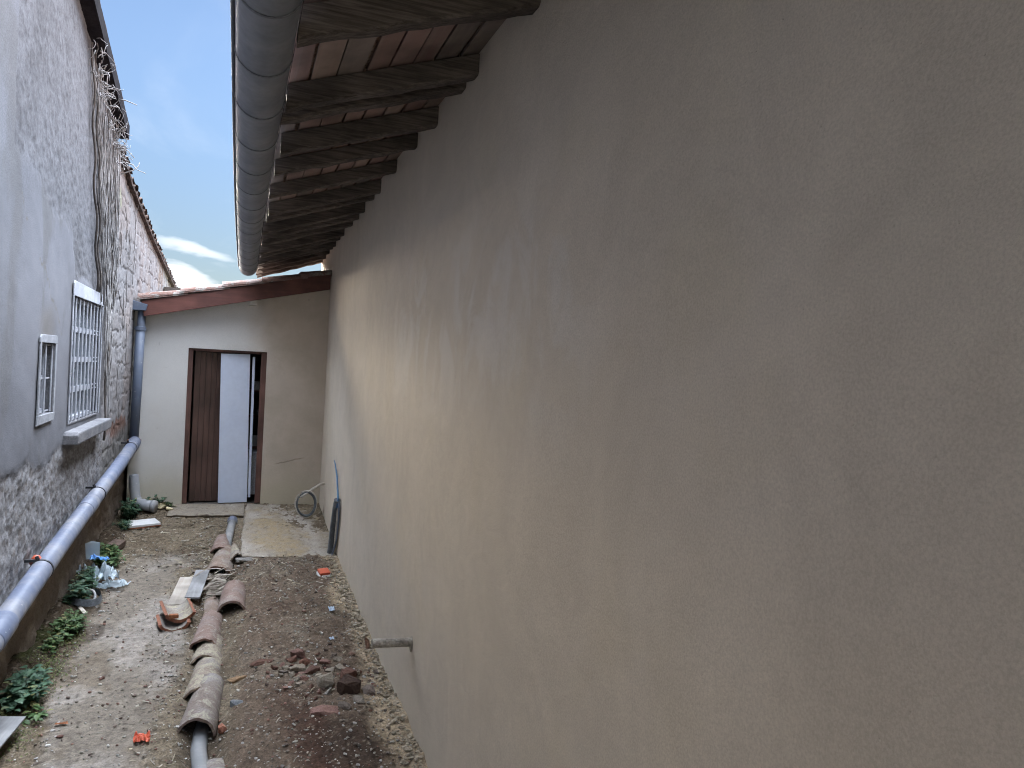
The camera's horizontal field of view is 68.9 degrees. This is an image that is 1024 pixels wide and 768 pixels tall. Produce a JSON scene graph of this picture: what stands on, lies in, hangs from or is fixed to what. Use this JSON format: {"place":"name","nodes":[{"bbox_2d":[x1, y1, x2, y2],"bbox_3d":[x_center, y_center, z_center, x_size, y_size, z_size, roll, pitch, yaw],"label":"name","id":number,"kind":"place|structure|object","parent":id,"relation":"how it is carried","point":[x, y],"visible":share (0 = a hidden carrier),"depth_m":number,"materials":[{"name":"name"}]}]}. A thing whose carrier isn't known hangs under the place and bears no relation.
{"place":"outdoors","nodes":[
{"label":"outdoors","id":0,"kind":"place"},
{"bbox_2d":[39,555,201,767],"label":"path","id":1,"kind":"structure","parent":0,"point":[103,646],"depth_m":4.73,"materials":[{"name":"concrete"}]},
{"bbox_2d":[47,608,90,638],"bbox_3d":[-3.153,1.711,5.305,0.253,0.144,0.573,3,1,-5],"label":"weed","id":2,"kind":"object","parent":1,"relation":"on","point":[76,620],"visible":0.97,"depth_m":5.28,"materials":[{"name":"green plant"}]},
{"bbox_2d":[72,588,101,606],"bbox_3d":[-3.304,1.659,5.798,0.215,0.074,0.288,3,1,-31],"label":"strap","id":3,"kind":"object","parent":1,"relation":"on","point":[88,603],"visible":0.79,"depth_m":5.70,"materials":[{"name":"grey rubber"}]},
{"bbox_2d":[133,731,150,741],"bbox_3d":[-1.966,1.871,3.969,0.086,0.041,0.091,3,1,-20],"label":"plastic wrapper","id":4,"kind":"object","parent":1,"relation":"on","point":[137,737],"visible":1,"depth_m":3.96,"materials":[{"name":"red plastic"}]},
{"bbox_2d":[156,614,190,631],"bbox_3d":[-2.527,1.785,5.575,0.240,0.073,0.242,3,2,-27],"label":"tile shard","id":5,"kind":"object","parent":1,"relation":"on","point":[166,625],"visible":0.84,"depth_m":5.53,"materials":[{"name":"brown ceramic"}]},
{"bbox_2d":[159,598,195,622],"bbox_3d":[-2.555,1.728,5.699,0.222,0.073,0.360,2,2,-31],"label":"tile shard","id":6,"kind":"object","parent":5,"relation":"on","point":[185,610],"visible":0.96,"depth_m":5.68,"materials":[{"name":"grey ceramic"}]},
{"bbox_2d":[169,613,178,618],"bbox_3d":[-2.508,1.718,5.533,0.068,0.028,0.036,6,5,-26],"label":"tile chip","id":7,"kind":"object","parent":6,"relation":"on","point":[173,616],"visible":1,"depth_m":5.52,"materials":[{"name":"ceramic"}]},
{"bbox_2d":[166,503,243,517],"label":"pavement","id":8,"kind":"structure","parent":0,"point":[206,510],"depth_m":8.61,"materials":[{"name":"concrete"}]},
{"bbox_2d":[100,0,320,287],"label":"sky","id":9,"kind":"structure","parent":0,"point":[172,58],"materials":[{"name":"blue"}]},
{"bbox_2d":[0,502,427,767],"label":"ground","id":10,"kind":"structure","parent":0,"point":[270,621],"depth_m":4.77,"materials":[{"name":"brown soil"}]},
{"bbox_2d":[0,716,25,747],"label":"offcut board","id":11,"kind":"object","parent":10,"relation":"on","point":[9,725],"visible":1,"depth_m":3.85,"materials":[{"name":"white wood"}]},
{"bbox_2d":[0,664,52,714],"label":"weed","id":12,"kind":"object","parent":10,"relation":"on","point":[32,681],"visible":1,"depth_m":4.22,"materials":[{"name":"green plant"}]},
{"bbox_2d":[22,703,53,724],"bbox_3d":[-2.629,1.824,4.114,0.148,0.066,0.156,3,1,7],"label":"weed","id":13,"kind":"object","parent":10,"relation":"on","point":[39,716],"visible":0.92,"depth_m":4.13,"materials":[{"name":"green plant"}]},
{"bbox_2d":[0,625,89,760],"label":"weeds","id":14,"kind":"object","parent":10,"relation":"on","point":[53,655],"visible":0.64,"depth_m":4.67,"materials":[{"name":"green plant"}]},
{"bbox_2d":[37,635,63,653],"bbox_3d":[-3.045,1.721,4.924,0.144,0.090,0.272,3,1,-20],"label":"weed","id":15,"kind":"object","parent":10,"relation":"on","point":[50,642],"visible":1,"depth_m":4.93,"materials":[{"name":"green plant"}]},
{"bbox_2d":[62,579,91,606],"bbox_3d":[-3.354,1.611,5.757,0.219,0.213,0.350,3,1,-20],"label":"weed","id":16,"kind":"object","parent":10,"relation":"on","point":[77,590],"visible":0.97,"depth_m":5.70,"materials":[{"name":"green plant"}]},
{"bbox_2d":[77,606,86,614],"bbox_3d":[-3.241,1.697,5.618,0.029,0.016,0.400,2,-6,-37],"label":"wood batten","id":17,"kind":"object","parent":10,"relation":"on","point":[81,608],"visible":0.6,"depth_m":5.58,"materials":[{"name":"beige wood"}]},
{"bbox_2d":[70,566,97,587],"bbox_3d":[-3.494,1.583,6.112,0.218,0.204,0.463,3,1,-28],"label":"weed","id":18,"kind":"object","parent":10,"relation":"on","point":[85,577],"visible":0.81,"depth_m":6.03,"materials":[{"name":"green plant"}]},
{"bbox_2d":[0,0,177,683],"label":"house","id":19,"kind":"structure","parent":10,"relation":"on","point":[58,454],"depth_m":4.92,"materials":[{"name":"paint"}]},
{"bbox_2d":[35,334,57,425],"bbox_3d":[-3.019,-0.034,4.731,0.136,0.567,0.459,3,1,-20],"label":"window","id":20,"kind":"structure","parent":19,"relation":"in","point":[47,365],"depth_m":4.88,"materials":[{"name":"white paint"}]},
{"bbox_2d":[0,436,140,651],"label":"drain pipe","id":21,"kind":"object","parent":19,"relation":"attached to","point":[19,601],"visible":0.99,"depth_m":4.76,"materials":[{"name":"grey plastic"}]},
{"bbox_2d":[62,280,111,444],"bbox_3d":[-3.422,-0.179,5.979,0.220,1.185,1.460,3,1,-20],"label":"window","id":22,"kind":"structure","parent":19,"relation":"in","point":[85,352],"depth_m":5.98,"materials":[{"name":"white paint"}]},
{"bbox_2d":[87,37,145,440],"bbox_3d":[-3.585,-1.069,6.912,0.238,3.170,2.992,3,1,-20],"label":"dead creeper","id":23,"kind":"object","parent":19,"relation":"attached to","point":[107,204],"visible":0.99,"depth_m":6.43,"materials":[{"name":"grey plant"}]},
{"bbox_2d":[86,589,96,599],"bbox_3d":[-3.324,1.654,5.822,0.151,0.044,0.212,2,12,-37],"label":"hose piece","id":24,"kind":"object","parent":10,"relation":"on","point":[94,593],"visible":0.54,"depth_m":5.87,"materials":[{"name":"white plastic"}]},
{"bbox_2d":[76,561,118,585],"bbox_3d":[-3.501,1.576,6.308,0.316,0.167,0.466,2,1,-37],"label":"plastic bag","id":25,"kind":"object","parent":10,"relation":"on","point":[105,571],"visible":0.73,"depth_m":6.26,"materials":[{"name":"white plastic"}]},
{"bbox_2d":[85,541,99,559],"bbox_3d":[-3.631,1.434,6.464,0.033,0.150,0.120,4,1,41],"label":"plastic sheet","id":26,"kind":"object","parent":25,"relation":"on","point":[92,547],"visible":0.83,"depth_m":6.46,"materials":[{"name":"grey plastic"}]},
{"bbox_2d":[90,554,108,560],"bbox_3d":[-3.532,1.476,6.391,0.155,0.060,0.118,3,1,-20],"label":"plastic scrap","id":27,"kind":"object","parent":25,"relation":"on","point":[94,557],"visible":1,"depth_m":6.37,"materials":[{"name":"blue plastic"}]},
{"bbox_2d":[93,542,127,566],"bbox_3d":[-3.685,1.569,6.843,0.290,0.202,0.545,3,1,-20],"label":"weed","id":28,"kind":"object","parent":10,"relation":"on","point":[111,552],"visible":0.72,"depth_m":6.82,"materials":[{"name":"green plant"}]},
{"bbox_2d":[96,578,130,588],"bbox_3d":[-3.363,1.661,6.271,0.281,0.071,0.213,3,1,3],"label":"plastic sheet","id":29,"kind":"object","parent":10,"relation":"on","point":[107,583],"visible":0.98,"depth_m":6.21,"materials":[{"name":"white plastic"}]},
{"bbox_2d":[106,539,125,548],"bbox_3d":[-3.833,1.557,7.227,0.116,0.062,0.222,10,-1,-11],"label":"dark brick","id":30,"kind":"object","parent":10,"relation":"on","point":[120,543],"visible":0.66,"depth_m":7.23,"materials":[{"name":"brown brick"}]},
{"bbox_2d":[112,519,132,529],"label":"weed","id":31,"kind":"object","parent":10,"relation":"on","point":[124,524],"visible":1,"depth_m":7.81,"materials":[{"name":"green plant"}]},
{"bbox_2d":[117,495,142,519],"bbox_3d":[-4.198,1.361,8.194,0.243,0.248,0.462,3,1,-20],"label":"weed","id":32,"kind":"object","parent":10,"relation":"on","point":[128,510],"visible":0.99,"depth_m":8.16,"materials":[{"name":"green plant"}]},
{"bbox_2d":[129,474,157,512],"bbox_3d":[-4.185,1.236,8.449,0.362,0.417,0.153,3,1,8],"label":"pipe elbow","id":33,"kind":"object","parent":10,"relation":"on","point":[145,504],"visible":0.94,"depth_m":8.42,"materials":[{"name":"white plastic"}]},
{"bbox_2d":[127,518,160,529],"bbox_3d":[-3.969,1.498,8.006,0.320,0.036,0.240,0,4,-40],"label":"floor tile","id":34,"kind":"object","parent":10,"relation":"on","point":[144,523],"visible":0.76,"depth_m":7.97,"materials":[{"name":"ceramic"}]},
{"bbox_2d":[145,494,166,503],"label":"weed","id":35,"kind":"object","parent":10,"relation":"on","point":[162,499],"visible":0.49,"depth_m":8.60,"materials":[{"name":"green plant"}]},
{"bbox_2d":[158,502,165,509],"bbox_3d":[-4.043,1.408,8.613,0.099,0.095,0.141,3,1,27],"label":"foam lump","id":36,"kind":"object","parent":10,"relation":"on","point":[161,506],"visible":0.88,"depth_m":8.58,"materials":[{"name":"yellow plastic"}]},
{"bbox_2d":[164,501,172,506],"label":"weed","id":37,"kind":"object","parent":10,"relation":"on","point":[168,503],"visible":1,"depth_m":8.63,"materials":[{"name":"green plant"}]},
{"bbox_2d":[168,577,192,604],"bbox_3d":[-2.724,1.716,6.199,0.155,0.018,0.740,3,2,-17],"label":"offcut board","id":38,"kind":"object","parent":10,"relation":"on","point":[177,597],"visible":0.65,"depth_m":6.15,"materials":[{"name":"beige wood"}]},
{"bbox_2d":[185,570,209,598],"bbox_3d":[-2.685,1.706,6.383,0.115,0.016,0.780,6,1,-17],"label":"offcut board","id":39,"kind":"object","parent":38,"relation":"on","point":[196,586],"visible":0.98,"depth_m":6.32,"materials":[{"name":"grey wood"}]},
{"bbox_2d":[176,673,224,735],"bbox_3d":[-1.829,1.890,4.426,0.213,0.110,0.607,3,3,-15],"label":"roof tile","id":40,"kind":"object","parent":10,"relation":"on","point":[203,704],"visible":0.91,"depth_m":4.35,"materials":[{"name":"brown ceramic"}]},
{"bbox_2d":[183,651,221,698],"bbox_3d":[-1.976,1.874,4.814,0.205,0.099,0.636,3,1,-16],"label":"roof tile","id":41,"kind":"object","parent":10,"relation":"on","point":[205,665],"visible":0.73,"depth_m":4.81,"materials":[{"name":"grey ceramic"}]},
{"bbox_2d":[189,610,222,648],"bbox_3d":[-2.233,1.808,5.482,0.199,0.104,0.661,3,1,-17],"label":"roof tile","id":42,"kind":"object","parent":10,"relation":"on","point":[209,628],"visible":0.9,"depth_m":5.43,"materials":[{"name":"brown ceramic"}]},
{"bbox_2d":[190,634,222,664],"bbox_3d":[-2.111,1.847,5.189,0.202,0.094,0.467,3,1,-16],"label":"roof tile","id":43,"kind":"object","parent":10,"relation":"on","point":[204,648],"visible":0.73,"depth_m":5.11,"materials":[{"name":"grey ceramic"}]},
{"bbox_2d":[203,593,219,614],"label":"roof tile","id":44,"kind":"object","parent":10,"relation":"on","point":[211,603],"visible":0.41,"depth_m":6.08,"materials":[{"name":"brown ceramic"}]},
{"bbox_2d":[190,516,237,767],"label":"drain pipe","id":45,"kind":"object","parent":10,"relation":"on","point":[198,754],"visible":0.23,"depth_m":4.11,"materials":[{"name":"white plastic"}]},
{"bbox_2d":[205,573,225,596],"bbox_3d":[-2.608,1.798,6.618,0.203,0.071,0.677,3,1,-18],"label":"roof tile","id":46,"kind":"object","parent":10,"relation":"on","point":[209,591],"visible":0.23,"depth_m":6.49,"materials":[{"name":"ceramic"}]},
{"bbox_2d":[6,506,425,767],"bbox_3d":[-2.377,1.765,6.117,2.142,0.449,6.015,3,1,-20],"label":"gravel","id":47,"kind":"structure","parent":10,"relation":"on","point":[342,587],"depth_m":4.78,"materials":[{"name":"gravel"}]},
{"bbox_2d":[207,758,224,767],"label":"roof tile","id":48,"kind":"object","parent":10,"relation":"on","point":[215,763],"visible":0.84,"depth_m":3.87,"materials":[{"name":"beige ceramic"}]},
{"bbox_2d":[210,534,229,552],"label":"roof tile","id":49,"kind":"object","parent":10,"relation":"on","point":[221,541],"visible":0.84,"depth_m":7.61,"materials":[{"name":"brown ceramic"}]},
{"bbox_2d":[207,545,234,572],"bbox_3d":[-2.803,1.710,7.217,0.259,0.117,0.689,3,4,-14],"label":"roof tile","id":50,"kind":"object","parent":10,"relation":"on","point":[221,558],"visible":0.75,"depth_m":7.13,"materials":[{"name":"brown ceramic"}]},
{"bbox_2d":[218,723,226,733],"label":"brick fragment","id":51,"kind":"object","parent":10,"relation":"on","point":[222,727],"visible":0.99,"depth_m":4.17,"materials":[{"name":"brick"}]},
{"bbox_2d":[126,270,331,504],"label":"outbuilding","id":52,"kind":"structure","parent":10,"relation":"on","point":[276,327],"depth_m":9.00,"materials":[{"name":"paint"}]},
{"bbox_2d":[128,300,147,439],"bbox_3d":[-4.694,-0.176,9.658,0.178,1.624,2.640,3,1,-20],"label":"downpipe","id":53,"kind":"object","parent":52,"relation":"attached to","point":[140,328],"visible":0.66,"depth_m":8.46,"materials":[{"name":"grey plastic"}]},
{"bbox_2d":[188,351,233,501],"bbox_3d":[-3.614,0.518,9.060,0.500,1.800,0.030,3,1,-29],"label":"door","id":54,"kind":"structure","parent":52,"relation":"in","point":[204,456],"depth_m":9.00,"materials":[{"name":"brown wood"}]},
{"bbox_2d":[218,353,249,502],"bbox_3d":[-3.364,0.536,9.035,0.330,1.800,0.019,1,1,-24],"label":"white panel","id":55,"kind":"object","parent":52,"relation":"in","point":[233,426],"visible":1,"depth_m":9.03,"materials":[{"name":"paint"}]},
{"bbox_2d":[248,357,254,496],"bbox_3d":[-3.188,0.528,9.136,0.030,1.720,0.020,2,1,-20],"label":"trim strip","id":56,"kind":"object","parent":52,"relation":"attached to","point":[251,425],"depth_m":9.13,"materials":[{"name":"white paint"}]},
{"bbox_2d":[247,449,256,493],"bbox_3d":[-3.277,1.105,9.405,0.340,0.530,0.320,3,1,-20],"label":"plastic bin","id":57,"kind":"object","parent":52,"relation":"in","point":[253,468],"visible":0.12,"depth_m":9.28,"materials":[{"name":"grey plastic"}]},
{"bbox_2d":[252,435,256,445],"bbox_3d":[-3.304,0.732,9.660,0.146,0.134,0.106,2,1,-37],"label":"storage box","id":58,"kind":"object","parent":52,"relation":"in","point":[254,440],"visible":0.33,"depth_m":9.60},
{"bbox_2d":[254,381,259,389],"bbox_3d":[-3.267,0.023,9.650,0.156,0.114,0.106,2,1,-37],"label":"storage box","id":59,"kind":"object","parent":52,"relation":"in","point":[256,385],"visible":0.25,"depth_m":9.58,"materials":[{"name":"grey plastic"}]},
{"bbox_2d":[217,580,245,611],"bbox_3d":[-2.294,1.745,6.142,0.225,0.108,0.604,3,1,-18],"label":"roof tile","id":60,"kind":"object","parent":10,"relation":"on","point":[233,591],"visible":0.91,"depth_m":6.08,"materials":[{"name":"brown ceramic"}]},
{"bbox_2d":[230,543,242,560],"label":"roof tile","id":61,"kind":"object","parent":10,"relation":"on","point":[235,550],"visible":0.79,"depth_m":7.31,"materials":[{"name":"grey ceramic"}]},
{"bbox_2d":[230,699,242,706],"bbox_3d":[-1.634,1.894,4.429,0.076,0.036,0.054,3,1,-20],"label":"brick fragment","id":62,"kind":"object","parent":10,"relation":"on","point":[233,702],"visible":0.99,"depth_m":4.42,"materials":[{"name":"stone"}]},
{"bbox_2d":[227,675,246,682],"bbox_3d":[-1.749,1.883,4.769,0.059,0.029,0.136,4,1,41],"label":"brick fragment","id":63,"kind":"object","parent":10,"relation":"on","point":[234,679],"visible":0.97,"depth_m":4.75,"materials":[{"name":"brick"}]},
{"bbox_2d":[235,557,251,561],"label":"brick fragment","id":64,"kind":"object","parent":10,"relation":"on","point":[243,559],"visible":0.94,"depth_m":7.16,"materials":[{"name":"stone"}]},
{"bbox_2d":[98,515,396,767],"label":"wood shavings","id":65,"kind":"object","parent":10,"relation":"on","point":[209,586],"visible":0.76,"depth_m":6.59},
{"bbox_2d":[249,659,272,665],"bbox_3d":[-1.664,1.842,4.950,0.154,0.027,0.064,2,1,-40],"label":"brick fragment","id":66,"kind":"object","parent":10,"relation":"on","point":[258,662],"visible":1,"depth_m":4.93,"materials":[{"name":"brick"}]},
{"bbox_2d":[288,671,294,677],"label":"rubble piece","id":67,"kind":"object","parent":10,"relation":"on","point":[291,674],"visible":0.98,"depth_m":4.78,"materials":[{"name":"stone"}]},
{"bbox_2d":[287,655,296,662],"bbox_3d":[-1.477,1.850,5.019,0.060,0.040,0.084,-17,-2,39],"label":"rubble piece","id":68,"kind":"object","parent":10,"relation":"on","point":[292,659],"visible":1,"depth_m":5.00,"materials":[{"name":"brick"}]},
{"bbox_2d":[289,663,305,671],"bbox_3d":[-1.397,1.867,4.875,0.082,0.054,0.109,16,3,40],"label":"rubble piece","id":69,"kind":"object","parent":10,"relation":"on","point":[299,667],"visible":0.98,"depth_m":4.87,"materials":[{"name":"stone"}]},
{"bbox_2d":[290,648,305,658],"bbox_3d":[-1.452,1.837,5.086,0.110,0.067,0.061,3,1,-7],"label":"rubble piece","id":70,"kind":"object","parent":10,"relation":"on","point":[299,653],"visible":0.93,"depth_m":5.06,"materials":[{"name":"brick"}]},
{"bbox_2d":[299,658,313,665],"bbox_3d":[-1.381,1.856,5.006,0.069,0.048,0.088,4,1,36],"label":"rubble piece","id":71,"kind":"object","parent":10,"relation":"on","point":[305,661],"visible":0.81,"depth_m":4.98,"materials":[{"name":"brick"}]},
{"bbox_2d":[304,665,319,673],"bbox_3d":[-1.309,1.870,4.863,0.054,0.064,0.102,4,1,41],"label":"rubble piece","id":72,"kind":"object","parent":10,"relation":"on","point":[312,669],"visible":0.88,"depth_m":4.85,"materials":[{"name":"brick"}]},
{"bbox_2d":[316,568,330,576],"bbox_3d":[-1.732,1.738,6.872,0.132,0.044,0.132,2,21,-37],"label":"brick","id":73,"kind":"object","parent":10,"relation":"on","point":[323,572],"visible":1,"depth_m":6.86,"materials":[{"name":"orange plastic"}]},
{"bbox_2d":[310,705,338,715],"bbox_3d":[-1.081,1.893,4.321,0.175,0.043,0.095,10,11,-9],"label":"brick fragment","id":74,"kind":"object","parent":10,"relation":"on","point":[322,710],"visible":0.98,"depth_m":4.31,"materials":[{"name":"brick"}]},
{"bbox_2d":[316,672,333,687],"bbox_3d":[-1.172,1.867,4.681,0.101,0.098,0.108,3,1,-20],"label":"brick fragment","id":75,"kind":"object","parent":10,"relation":"on","point":[325,681],"visible":0.83,"depth_m":4.64,"materials":[{"name":"stone"}]},
{"bbox_2d":[319,659,330,663],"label":"rubble piece","id":76,"kind":"object","parent":10,"relation":"on","point":[324,661],"visible":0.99,"depth_m":5.00,"materials":[{"name":"brick"}]},
{"bbox_2d":[323,687,331,694],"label":"rubble piece","id":77,"kind":"object","parent":10,"relation":"on","point":[328,692],"visible":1,"depth_m":4.55,"materials":[{"name":"stone"}]},
{"bbox_2d":[325,667,334,672],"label":"rubble piece","id":78,"kind":"object","parent":10,"relation":"on","point":[331,669],"visible":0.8,"depth_m":4.87,"materials":[{"name":"stone"}]},
{"bbox_2d":[333,656,342,661],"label":"rubble piece","id":79,"kind":"object","parent":10,"relation":"on","point":[337,658],"visible":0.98,"depth_m":5.05,"materials":[{"name":"stone"}]},
{"bbox_2d":[335,663,343,669],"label":"rubble piece","id":80,"kind":"object","parent":10,"relation":"on","point":[338,666],"visible":0.76,"depth_m":4.93,"materials":[{"name":"stone"}]},
{"bbox_2d":[337,701,351,709],"bbox_3d":[-0.984,1.887,4.388,0.100,0.038,0.046,-4,-13,22],"label":"rubble piece","id":81,"kind":"object","parent":10,"relation":"on","point":[344,705],"visible":1,"depth_m":4.37,"materials":[{"name":"stone"}]},
{"bbox_2d":[339,667,356,679],"bbox_3d":[-1.063,1.879,4.817,0.120,0.082,0.125,4,1,41],"label":"brick fragment","id":82,"kind":"object","parent":10,"relation":"on","point":[350,671],"visible":0.61,"depth_m":4.79,"materials":[{"name":"brick"}]},
{"bbox_2d":[337,674,360,694],"bbox_3d":[-1.008,1.870,4.610,0.159,0.141,0.144,3,1,-31],"label":"brick fragment","id":83,"kind":"object","parent":10,"relation":"on","point":[348,684],"visible":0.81,"depth_m":4.56,"materials":[{"name":"brick"}]},
{"bbox_2d":[353,695,364,703],"bbox_3d":[-0.918,1.892,4.461,0.065,0.040,0.094,10,-7,-25],"label":"rubble piece","id":84,"kind":"object","parent":10,"relation":"on","point":[358,699],"visible":1,"depth_m":4.46,"materials":[{"name":"stone"}]},
{"bbox_2d":[365,638,369,648],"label":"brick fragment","id":85,"kind":"object","parent":10,"relation":"on","point":[367,642],"visible":0.69,"depth_m":5.36,"materials":[{"name":"brick"}]},
{"bbox_2d":[362,685,374,694],"bbox_3d":[-0.890,1.902,4.637,0.074,0.057,0.093,3,1,-20],"label":"brick fragment","id":86,"kind":"object","parent":10,"relation":"on","point":[368,689],"visible":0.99,"depth_m":4.62,"materials":[{"name":"stone"}]},
{"bbox_2d":[256,0,1023,767],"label":"house","id":87,"kind":"structure","parent":10,"relation":"on","point":[674,396],"depth_m":1.83,"materials":[{"name":"brown paint"}]},
{"bbox_2d":[230,0,303,275],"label":"gutter","id":88,"kind":"object","parent":87,"relation":"attached to","point":[263,35],"visible":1,"depth_m":2.98,"materials":[{"name":"paint"}]},
{"bbox_2d":[294,482,324,517],"bbox_3d":[-2.325,1.362,8.744,0.150,0.382,0.430,4,1,38],"label":"cable coil","id":89,"kind":"object","parent":87,"relation":"hanging from","point":[312,494],"visible":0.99,"depth_m":8.66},
{"bbox_2d":[327,460,340,554],"bbox_3d":[-1.846,1.300,7.692,0.091,0.970,0.570,3,1,-20],"label":"cable conduit","id":90,"kind":"object","parent":87,"relation":"attached to","point":[333,531],"visible":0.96,"depth_m":7.54,"materials":[{"name":"grey plastic"}]},
{"bbox_2d":[371,636,412,651],"bbox_3d":[-0.683,1.501,4.298,0.250,0.098,0.081,3,1,-20],"label":"pipe stub","id":91,"kind":"object","parent":87,"relation":"attached to","point":[390,642],"visible":0.97,"depth_m":4.28,"materials":[{"name":"grey metal"}]},
{"bbox_2d":[240,504,336,557],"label":"pavement","id":92,"kind":"structure","parent":0,"point":[265,533],"depth_m":8.05,"materials":[{"name":"concrete"}]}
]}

